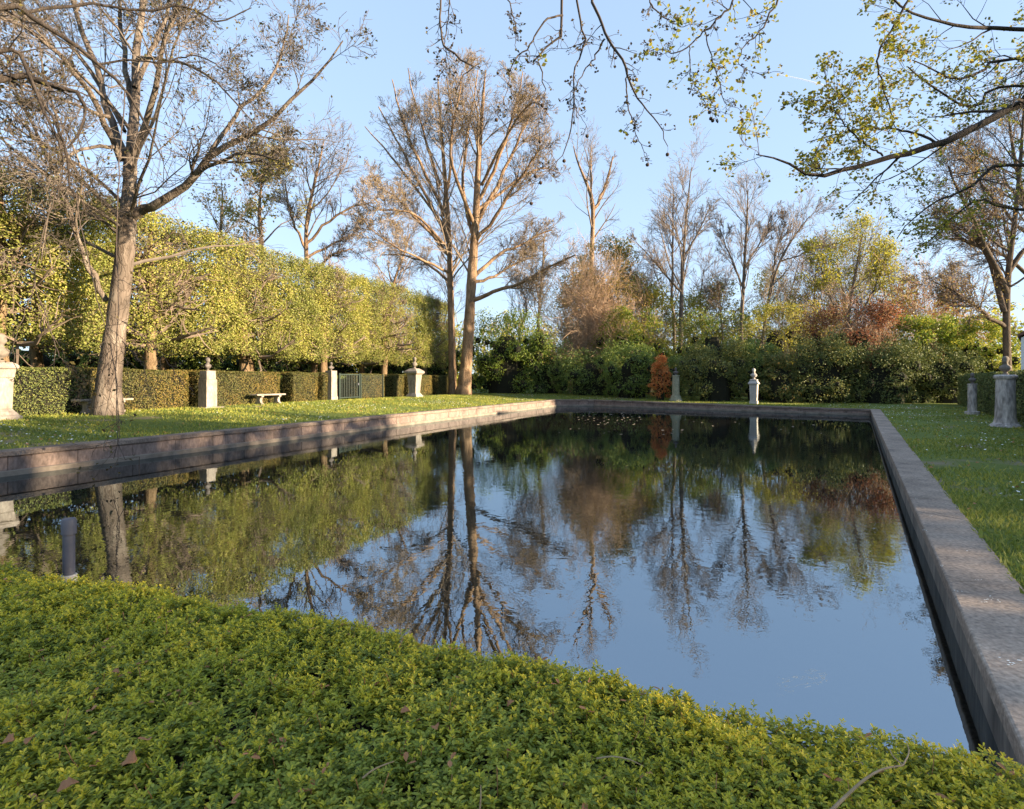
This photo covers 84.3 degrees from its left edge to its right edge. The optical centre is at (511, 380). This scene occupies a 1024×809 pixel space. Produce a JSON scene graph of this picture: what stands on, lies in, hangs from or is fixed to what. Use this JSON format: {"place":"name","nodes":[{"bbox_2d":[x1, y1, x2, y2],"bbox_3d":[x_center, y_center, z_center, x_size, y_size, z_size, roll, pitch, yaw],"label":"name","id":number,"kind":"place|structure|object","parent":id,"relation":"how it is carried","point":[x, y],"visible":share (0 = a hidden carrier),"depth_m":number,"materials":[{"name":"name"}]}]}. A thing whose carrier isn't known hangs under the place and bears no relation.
{"place":"outdoors","nodes":[
{"label":"outdoors","id":0,"kind":"place"},
{"bbox_2d":[0,406,1004,780],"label":"water","id":1,"kind":"structure","parent":0,"point":[776,564],"depth_m":6.07,"materials":[{"name":"blue liquid"}]},
{"bbox_2d":[0,560,1023,808],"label":"ground cover","id":2,"kind":"object","parent":0,"point":[704,750],"visible":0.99,"depth_m":1.90,"materials":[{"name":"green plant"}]},
{"bbox_2d":[830,743,909,808],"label":"fallen twig","id":3,"kind":"object","parent":2,"relation":"on","point":[839,802],"visible":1,"depth_m":1.58,"materials":[{"name":"brown wood"}]},
{"bbox_2d":[0,387,1023,593],"bbox_3d":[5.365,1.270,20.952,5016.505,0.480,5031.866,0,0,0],"label":"lawn","id":4,"kind":"structure","parent":0,"point":[141,419],"depth_m":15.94,"materials":[{"name":"green plant"}]},
{"bbox_2d":[0,362,22,419],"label":"stone pedestal","id":5,"kind":"object","parent":4,"relation":"on","point":[7,371],"visible":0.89,"depth_m":15.56,"materials":[{"name":"white stone"}]},
{"bbox_2d":[12,366,86,415],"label":"hedge","id":6,"kind":"object","parent":4,"relation":"on","point":[50,402],"visible":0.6,"depth_m":17.32,"materials":[{"name":"green plant"}]},
{"bbox_2d":[9,337,97,371],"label":"evergreen shrub","id":7,"kind":"object","parent":4,"relation":"on","point":[47,362],"visible":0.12,"depth_m":26.25,"materials":[{"name":"green plant"}]},
{"bbox_2d":[0,143,116,383],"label":"clipped lime tree","id":8,"kind":"object","parent":4,"relation":"on","point":[9,288],"visible":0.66,"depth_m":17.91,"materials":[{"name":"green plant"}]},
{"bbox_2d":[3,204,132,370],"bbox_3d":[-19.019,-3.262,22.467,4.482,8.830,6.591,0,0,19],"label":"clipped lime tree","id":9,"kind":"object","parent":4,"relation":"on","point":[36,355],"visible":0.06,"depth_m":22.57,"materials":[{"name":"green plant"}]},
{"bbox_2d":[44,341,159,371],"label":"evergreen shrub","id":10,"kind":"object","parent":4,"relation":"on","point":[94,363],"visible":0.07,"depth_m":27.55,"materials":[{"name":"green plant"}]},
{"bbox_2d":[71,398,133,413],"bbox_3d":[-13.439,0.828,18.605,0.440,0.470,1.750,0,0,19],"label":"stone bench","id":11,"kind":"object","parent":4,"relation":"on","point":[86,403],"visible":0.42,"depth_m":18.02,"materials":[{"name":"white stone"}]},
{"bbox_2d":[0,0,262,483],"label":"drooping plane tree","id":12,"kind":"object","parent":4,"relation":"on","point":[12,77],"visible":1,"depth_m":11.74,"materials":[{"name":"brown plant"}]},
{"bbox_2d":[81,367,189,410],"bbox_3d":[-13.578,0.343,20.354,0.964,1.595,3.885,0,0,19],"label":"hedge","id":13,"kind":"object","parent":4,"relation":"on","point":[166,393],"visible":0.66,"depth_m":20.63,"materials":[{"name":"green plant"}]},
{"bbox_2d":[43,192,235,372],"bbox_3d":[-13.947,-3.183,21.955,5.697,8.681,6.378,0,0,19],"label":"clipped lime tree","id":14,"kind":"object","parent":4,"relation":"on","point":[151,319],"visible":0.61,"depth_m":22.03,"materials":[{"name":"green plant"}]},
{"bbox_2d":[83,235,226,369],"bbox_3d":[-17.232,-3.262,28.233,4.482,8.830,6.591,0,0,19],"label":"clipped lime tree","id":15,"kind":"object","parent":4,"relation":"on","point":[164,364],"visible":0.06,"depth_m":27.84,"materials":[{"name":"green plant"}]},
{"bbox_2d":[140,333,229,373],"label":"evergreen shrub","id":16,"kind":"object","parent":4,"relation":"on","point":[195,364],"visible":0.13,"depth_m":30.39,"materials":[{"name":"green plant"}]},
{"bbox_2d":[0,0,377,415],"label":"plane tree","id":17,"kind":"object","parent":4,"relation":"on","point":[127,224],"visible":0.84,"depth_m":16.87,"materials":[{"name":"brown plant"}]},
{"bbox_2d":[191,371,221,407],"bbox_3d":[-11.888,0.344,22.100,0.840,1.460,0.840,0,0,23],"label":"stone pedestal","id":18,"kind":"object","parent":4,"relation":"on","point":[207,389],"visible":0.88,"depth_m":21.93,"materials":[{"name":"white stone"}]},
{"bbox_2d":[188,157,263,347],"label":"tree","id":19,"kind":"object","parent":4,"relation":"on","point":[220,225],"visible":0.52,"depth_m":53.40,"materials":[{"name":"brown plant"}]},
{"bbox_2d":[185,370,280,406],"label":"hedge","id":20,"kind":"object","parent":4,"relation":"on","point":[233,388],"visible":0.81,"depth_m":24.44,"materials":[{"name":"green plant"}]},
{"bbox_2d":[189,337,283,376],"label":"evergreen shrub","id":21,"kind":"object","parent":4,"relation":"on","point":[235,367],"visible":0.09,"depth_m":34.87,"materials":[{"name":"green plant"}]},
{"bbox_2d":[169,225,310,381],"bbox_3d":[-12.657,-3.221,26.679,5.717,8.752,6.537,0,0,-15],"label":"clipped lime tree","id":22,"kind":"object","parent":4,"relation":"on","point":[243,320],"visible":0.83,"depth_m":26.31,"materials":[{"name":"green plant"}]},
{"bbox_2d":[197,271,304,373],"bbox_3d":[-15.320,-3.262,33.067,4.482,8.830,6.591,0,0,19],"label":"clipped lime tree","id":23,"kind":"object","parent":4,"relation":"on","point":[252,363],"visible":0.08,"depth_m":33.23,"materials":[{"name":"green plant"}]},
{"bbox_2d":[213,127,317,363],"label":"tree","id":24,"kind":"object","parent":4,"relation":"on","point":[258,210],"visible":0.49,"depth_m":51.81,"materials":[{"name":"brown plant"}]},
{"bbox_2d":[250,393,285,404],"bbox_3d":[-10.928,0.825,25.360,0.440,0.470,1.750,0,0,19],"label":"stone bench","id":25,"kind":"object","parent":4,"relation":"on","point":[259,397],"visible":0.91,"depth_m":24.91,"materials":[{"name":"white stone"}]},
{"bbox_2d":[0,399,556,476],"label":"pool wall","id":26,"kind":"structure","parent":4,"relation":"on","point":[22,461],"depth_m":14.27,"materials":[{"name":"stone"}]},
{"bbox_2d":[255,342,336,377],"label":"evergreen shrub","id":27,"kind":"object","parent":4,"relation":"on","point":[291,367],"visible":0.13,"depth_m":39.21,"materials":[{"name":"green plant"}]},
{"bbox_2d":[279,371,318,401],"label":"hedge","id":28,"kind":"object","parent":4,"relation":"on","point":[298,386],"visible":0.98,"depth_m":27.96,"materials":[{"name":"green plant"}]},
{"bbox_2d":[267,273,350,371],"bbox_3d":[-13.532,-3.262,38.833,4.482,8.830,6.591,0,0,19],"label":"clipped lime tree","id":29,"kind":"object","parent":4,"relation":"on","point":[314,366],"visible":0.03,"depth_m":38.43,"materials":[{"name":"green plant"}]},
{"bbox_2d":[312,372,327,399],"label":"hedge","id":30,"kind":"object","parent":4,"relation":"on","point":[322,384],"visible":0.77,"depth_m":29.84,"materials":[{"name":"green plant"}]},
{"bbox_2d":[267,249,373,374],"bbox_3d":[-10.975,-3.150,32.445,5.697,8.612,6.378,0,0,19],"label":"clipped lime tree","id":31,"kind":"object","parent":4,"relation":"on","point":[327,306],"visible":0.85,"depth_m":31.64,"materials":[{"name":"green plant"}]},
{"bbox_2d":[265,111,381,372],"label":"bare tree","id":32,"kind":"object","parent":4,"relation":"on","point":[344,238],"visible":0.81,"depth_m":49.54,"materials":[{"name":"brown plant"}]},
{"bbox_2d":[325,371,337,399],"bbox_3d":[-9.659,0.270,30.200,0.500,1.600,0.500,0,0,23],"label":"stone pedestal","id":33,"kind":"object","parent":4,"relation":"on","point":[332,385],"visible":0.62,"depth_m":30.00,"materials":[{"name":"white stone"}]},
{"bbox_2d":[308,354,387,376],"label":"evergreen shrub","id":34,"kind":"object","parent":4,"relation":"on","point":[345,369],"visible":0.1,"depth_m":44.30,"materials":[{"name":"green plant"}]},
{"bbox_2d":[338,373,359,399],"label":"metal gate","id":35,"kind":"structure","parent":4,"relation":"on","point":[358,385],"depth_m":31.63,"materials":[{"name":"green metal"}]},
{"bbox_2d":[330,293,396,375],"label":"clipped lime tree","id":36,"kind":"object","parent":4,"relation":"on","point":[361,367],"visible":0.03,"depth_m":43.70,"materials":[{"name":"green plant"}]},
{"bbox_2d":[344,373,384,398],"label":"hedge","id":37,"kind":"object","parent":4,"relation":"on","point":[378,382],"visible":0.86,"depth_m":33.44,"materials":[{"name":"green plant"}]},
{"bbox_2d":[339,265,424,375],"bbox_3d":[-8.571,-3.289,38.021,5.717,8.893,6.537,0,0,-15],"label":"clipped lime tree","id":38,"kind":"object","parent":4,"relation":"on","point":[388,320],"visible":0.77,"depth_m":37.40,"materials":[{"name":"green plant"}]},
{"bbox_2d":[365,339,419,373],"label":"evergreen shrub","id":39,"kind":"object","parent":4,"relation":"on","point":[396,369],"visible":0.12,"depth_m":47.23,"materials":[{"name":"green plant"}]},
{"bbox_2d":[384,374,404,396],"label":"hedge","id":40,"kind":"object","parent":4,"relation":"on","point":[393,386],"visible":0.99,"depth_m":36.54,"materials":[{"name":"green plant"}]},
{"bbox_2d":[348,203,446,295],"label":"bare tree","id":41,"kind":"object","parent":4,"relation":"on","point":[396,281],"visible":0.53,"depth_m":53.92,"materials":[{"name":"brown plant"}]},
{"bbox_2d":[404,368,424,396],"bbox_3d":[-6.207,0.151,36.000,0.940,1.840,0.940,0,0,23],"label":"stone pedestal","id":42,"kind":"object","parent":4,"relation":"on","point":[414,376],"visible":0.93,"depth_m":35.74,"materials":[{"name":"white stone"}]},
{"bbox_2d":[399,374,432,395],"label":"hedge","id":43,"kind":"object","parent":4,"relation":"on","point":[426,386],"visible":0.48,"depth_m":40.18,"materials":[{"name":"green plant"}]},
{"bbox_2d":[391,283,456,374],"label":"clipped lime tree","id":44,"kind":"object","parent":4,"relation":"on","point":[430,324],"visible":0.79,"depth_m":42.71,"materials":[{"name":"green plant"}]},
{"bbox_2d":[398,335,461,376],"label":"evergreen shrub","id":45,"kind":"object","parent":4,"relation":"on","point":[433,370],"visible":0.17,"depth_m":49.01,"materials":[{"name":"green plant"}]},
{"bbox_2d":[430,375,448,394],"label":"hedge","id":46,"kind":"object","parent":4,"relation":"on","point":[439,385],"visible":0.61,"depth_m":42.50,"materials":[{"name":"green plant"}]},
{"bbox_2d":[347,67,546,393],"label":"tall tree","id":47,"kind":"object","parent":4,"relation":"on","point":[404,117],"visible":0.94,"depth_m":41.52,"materials":[{"name":"brown plant"}]},
{"bbox_2d":[418,219,483,370],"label":"bare tree","id":48,"kind":"object","parent":4,"relation":"on","point":[440,263],"visible":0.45,"depth_m":61.93,"materials":[{"name":"brown plant"}]},
{"bbox_2d":[413,44,576,394],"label":"tall tree","id":49,"kind":"object","parent":4,"relation":"on","point":[520,116],"visible":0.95,"depth_m":41.38,"materials":[{"name":"brown plant"}]},
{"bbox_2d":[447,306,561,393],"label":"laurel bush","id":50,"kind":"object","parent":4,"relation":"on","point":[502,368],"visible":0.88,"depth_m":45.59,"materials":[{"name":"green plant"}]},
{"bbox_2d":[0,394,1023,502],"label":"daisies","id":51,"kind":"object","parent":4,"relation":"on","point":[612,397],"visible":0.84,"depth_m":19.30,"materials":[{"name":"white plant"}]},
{"bbox_2d":[7,293,1023,386],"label":"distant woodland","id":52,"kind":"object","parent":4,"relation":"on","point":[1015,331],"visible":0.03,"depth_m":78.75,"materials":[{"name":"green plant"}]},
{"bbox_2d":[493,268,546,341],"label":"bare tree","id":53,"kind":"object","parent":4,"relation":"on","point":[525,300],"visible":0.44,"depth_m":59.63,"materials":[{"name":"brown plant"}]},
{"bbox_2d":[506,224,571,333],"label":"bare tree","id":54,"kind":"object","parent":4,"relation":"on","point":[545,234],"visible":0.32,"depth_m":65.79,"materials":[{"name":"brown plant"}]},
{"bbox_2d":[518,339,580,393],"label":"evergreen shrub","id":55,"kind":"object","parent":4,"relation":"on","point":[539,375],"visible":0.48,"depth_m":45.91,"materials":[{"name":"green plant"}]},
{"bbox_2d":[556,399,594,405],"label":"pool wall","id":56,"kind":"structure","parent":4,"relation":"on","point":[574,402],"depth_m":39.39,"materials":[{"name":"stone"}]},
{"bbox_2d":[546,347,630,394],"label":"evergreen shrub","id":57,"kind":"object","parent":4,"relation":"on","point":[583,376],"visible":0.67,"depth_m":44.25,"materials":[{"name":"green plant"}]},
{"bbox_2d":[516,224,669,393],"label":"brown thicket","id":58,"kind":"object","parent":4,"relation":"on","point":[583,336],"visible":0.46,"depth_m":48.01,"materials":[{"name":"brown plant"}]},
{"bbox_2d":[554,230,650,348],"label":"leafy tree","id":59,"kind":"object","parent":4,"relation":"on","point":[621,248],"visible":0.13,"depth_m":55.23,"materials":[{"name":"plant"}]},
{"bbox_2d":[591,339,663,397],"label":"evergreen shrub","id":60,"kind":"object","parent":4,"relation":"on","point":[632,379],"visible":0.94,"depth_m":41.14,"materials":[{"name":"green plant"}]},
{"bbox_2d":[588,303,676,393],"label":"leafy bush","id":61,"kind":"object","parent":4,"relation":"on","point":[632,334],"visible":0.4,"depth_m":46.24,"materials":[{"name":"green plant"}]},
{"bbox_2d":[601,247,679,391],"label":"spring tree","id":62,"kind":"object","parent":4,"relation":"on","point":[621,285],"visible":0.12,"depth_m":54.05,"materials":[{"name":"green plant"}]},
{"bbox_2d":[619,250,684,392],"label":"tree","id":63,"kind":"object","parent":4,"relation":"on","point":[658,305],"visible":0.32,"depth_m":51.31,"materials":[{"name":"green plant"}]},
{"bbox_2d":[647,355,671,399],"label":"orange shrub","id":64,"kind":"object","parent":4,"relation":"on","point":[662,377],"visible":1,"depth_m":38.67,"materials":[{"name":"red plant"}]},
{"bbox_2d":[653,353,687,397],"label":"evergreen shrub","id":65,"kind":"object","parent":4,"relation":"on","point":[671,360],"visible":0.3,"depth_m":41.14,"materials":[{"name":"green plant"}]},
{"bbox_2d":[626,124,721,366],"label":"bare tree","id":66,"kind":"object","parent":4,"relation":"on","point":[682,252],"visible":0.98,"depth_m":51.88,"materials":[{"name":"brown plant"}]},
{"bbox_2d":[669,375,681,401],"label":"stone column","id":67,"kind":"structure","parent":4,"relation":"on","point":[675,395],"depth_m":36.99,"materials":[{"name":"grey stone"}]},
{"bbox_2d":[657,275,730,366],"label":"spring tree","id":68,"kind":"object","parent":4,"relation":"on","point":[685,309],"visible":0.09,"depth_m":59.14,"materials":[{"name":"green plant"}]},
{"bbox_2d":[660,240,736,323],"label":"bare tree","id":69,"kind":"object","parent":4,"relation":"on","point":[703,275],"visible":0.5,"depth_m":59.41,"materials":[{"name":"brown plant"}]},
{"bbox_2d":[667,245,756,355],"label":"leafy bush","id":70,"kind":"object","parent":4,"relation":"on","point":[693,305],"visible":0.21,"depth_m":57.35,"materials":[{"name":"green plant"}]},
{"bbox_2d":[668,302,758,396],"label":"leafy bush","id":71,"kind":"object","parent":4,"relation":"on","point":[715,341],"visible":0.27,"depth_m":45.53,"materials":[{"name":"green plant"}]},
{"bbox_2d":[669,337,763,400],"bbox_3d":[13.662,-0.821,37.707,5.900,4.429,4.305,0,0,0],"label":"yew bush","id":72,"kind":"object","parent":4,"relation":"on","point":[716,377],"visible":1,"depth_m":37.14,"materials":[{"name":"green plant"}]},
{"bbox_2d":[425,0,1023,263],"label":"overhanging plane tree","id":73,"kind":"object","parent":4,"relation":"on","point":[890,41],"visible":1,"depth_m":6.82,"materials":[{"name":"green plant"}]},
{"bbox_2d":[694,265,765,343],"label":"bare tree","id":74,"kind":"object","parent":4,"relation":"on","point":[717,287],"visible":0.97,"depth_m":55.63,"materials":[{"name":"brown plant"}]},
{"bbox_2d":[594,399,870,415],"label":"pool wall","id":75,"kind":"structure","parent":4,"relation":"on","point":[737,407],"depth_m":33.15,"materials":[{"name":"stone"}]},
{"bbox_2d":[708,164,789,394],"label":"bare tree","id":76,"kind":"object","parent":4,"relation":"on","point":[764,233],"visible":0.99,"depth_m":51.94,"materials":[{"name":"brown plant"}]},
{"bbox_2d":[748,379,759,403],"bbox_3d":[14.623,0.675,34.200,0.580,1.520,0.580,0,0,33],"label":"stone pedestal","id":77,"kind":"object","parent":4,"relation":"on","point":[753,385],"visible":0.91,"depth_m":34.03,"materials":[{"name":"white stone"}]},
{"bbox_2d":[732,337,784,400],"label":"evergreen shrub","id":78,"kind":"object","parent":4,"relation":"on","point":[756,363],"visible":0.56,"depth_m":37.46,"materials":[{"name":"green plant"}]},
{"bbox_2d":[727,271,820,396],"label":"leafy bush","id":79,"kind":"object","parent":4,"relation":"on","point":[777,338],"visible":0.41,"depth_m":44.45,"materials":[{"name":"green plant"}]},
{"bbox_2d":[755,347,805,402],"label":"yew bush","id":80,"kind":"object","parent":4,"relation":"on","point":[780,386],"visible":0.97,"depth_m":35.47,"materials":[{"name":"green plant"}]},
{"bbox_2d":[750,228,815,391],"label":"bare tree","id":81,"kind":"object","parent":4,"relation":"on","point":[801,268],"visible":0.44,"depth_m":60.12,"materials":[{"name":"brown plant"}]},
{"bbox_2d":[742,232,832,369],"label":"spring tree","id":82,"kind":"object","parent":4,"relation":"on","point":[772,296],"visible":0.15,"depth_m":57.80,"materials":[{"name":"green plant"}]},
{"bbox_2d":[753,185,841,347],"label":"bare tree","id":83,"kind":"object","parent":4,"relation":"on","point":[776,246],"visible":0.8,"depth_m":51.85,"materials":[{"name":"brown plant"}]},
{"bbox_2d":[769,219,850,324],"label":"bare tree","id":84,"kind":"object","parent":4,"relation":"on","point":[809,270],"visible":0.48,"depth_m":55.30,"materials":[{"name":"plant"}]},
{"bbox_2d":[777,279,852,396],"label":"leafy bush","id":85,"kind":"object","parent":4,"relation":"on","point":[805,310],"visible":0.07,"depth_m":45.70,"materials":[{"name":"green plant"}]},
{"bbox_2d":[766,328,872,403],"bbox_3d":[19.456,-1.120,35.551,6.234,5.124,4.499,0,0,0],"label":"yew bush","id":86,"kind":"object","parent":4,"relation":"on","point":[819,375],"visible":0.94,"depth_m":34.86,"materials":[{"name":"green plant"}]},
{"bbox_2d":[793,206,908,331],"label":"tree","id":87,"kind":"object","parent":4,"relation":"on","point":[887,253],"visible":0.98,"depth_m":46.72,"materials":[{"name":"green plant"}]},
{"bbox_2d":[778,271,926,401],"bbox_3d":[22.587,-2.572,37.403,10.393,9.180,6.072,0,0,0],"label":"copper shrub","id":88,"kind":"object","parent":4,"relation":"on","point":[872,328],"visible":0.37,"depth_m":36.74,"materials":[{"name":"red plant"}]},
{"bbox_2d":[786,169,933,336],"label":"spring tree","id":89,"kind":"object","parent":4,"relation":"on","point":[839,247],"visible":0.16,"depth_m":53.51,"materials":[{"name":"green plant"}]},
{"bbox_2d":[837,334,942,403],"bbox_3d":[23.081,-0.789,34.946,6.405,4.484,4.541,0,0,0],"label":"yew bush","id":90,"kind":"object","parent":4,"relation":"on","point":[886,381],"visible":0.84,"depth_m":34.24,"materials":[{"name":"green plant"}]},
{"bbox_2d":[883,306,975,385],"bbox_3d":[27.849,-1.742,38.626,6.326,6.384,4.962,0,0,0],"label":"laurel bush","id":91,"kind":"object","parent":4,"relation":"on","point":[940,331],"visible":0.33,"depth_m":37.56,"materials":[{"name":"green plant"}]},
{"bbox_2d":[866,235,1000,364],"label":"leafy bush","id":92,"kind":"object","parent":4,"relation":"on","point":[918,302],"visible":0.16,"depth_m":45.66,"materials":[{"name":"orange plant"}]},
{"bbox_2d":[870,409,1023,783],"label":"pool wall","id":93,"kind":"structure","parent":4,"relation":"on","point":[969,571],"depth_m":3.89,"materials":[{"name":"stone"}]},
{"bbox_2d":[905,338,990,402],"bbox_3d":[27.184,-0.684,35.693,5.036,4.267,4.578,0,0,-37],"label":"yew bush","id":94,"kind":"object","parent":4,"relation":"on","point":[947,385],"visible":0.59,"depth_m":34.73,"materials":[{"name":"green plant"}]},
{"bbox_2d":[886,52,1023,370],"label":"tree","id":95,"kind":"object","parent":4,"relation":"on","point":[1002,285],"visible":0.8,"depth_m":33.41,"materials":[{"name":"brown plant"}]},
{"bbox_2d":[920,251,993,318],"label":"bare tree","id":96,"kind":"object","parent":4,"relation":"on","point":[959,275],"visible":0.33,"depth_m":55.72,"materials":[{"name":"brown plant"}]},
{"bbox_2d":[964,384,979,414],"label":"stone column","id":97,"kind":"structure","parent":4,"relation":"on","point":[972,400],"depth_m":23.87,"materials":[{"name":"grey stone"}]},
{"bbox_2d":[923,89,1023,279],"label":"bare tree","id":98,"kind":"object","parent":4,"relation":"on","point":[989,162],"visible":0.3,"depth_m":38.38,"materials":[{"name":"brown plant"}]},
{"bbox_2d":[936,312,1020,372],"bbox_3d":[31.225,-1.567,37.880,5.988,6.059,5.134,0,0,0],"label":"leafy bush","id":99,"kind":"object","parent":4,"relation":"on","point":[986,352],"visible":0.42,"depth_m":37.07,"materials":[{"name":"green plant"}]},
{"bbox_2d":[957,370,1023,424],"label":"hedge","id":100,"kind":"object","parent":4,"relation":"on","point":[985,381],"visible":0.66,"depth_m":24.02,"materials":[{"name":"green plant"}]},
{"bbox_2d":[988,375,1022,427],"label":"stone column","id":101,"kind":"structure","parent":4,"relation":"on","point":[1005,412],"depth_m":17.40,"materials":[{"name":"grey stone"}]},
{"bbox_2d":[0,0,1023,380],"label":"sky","id":102,"kind":"structure","parent":0,"point":[805,29],"materials":[{"name":"blue"}]},
{"bbox_2d":[559,108,621,301],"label":"bare tree","id":103,"kind":"object","parent":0,"point":[592,205],"visible":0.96,"depth_m":61.84,"materials":[{"name":"brown plant"}]},
{"bbox_3d":[-4.773,1.737,4.058,13.539,0.867,5.143,0,0,0],"label":"pool wall","id":104,"kind":"object","parent":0,"visible":0},
{"bbox_2d":[61,517,77,582],"bbox_3d":[-2.930,1.158,3.740,0.094,0.494,0.094,0,0,0],"label":"bollard light","id":105,"kind":"object","parent":104,"relation":"on","point":[68,528],"visible":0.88,"depth_m":3.71,"materials":[{"name":"metal"}]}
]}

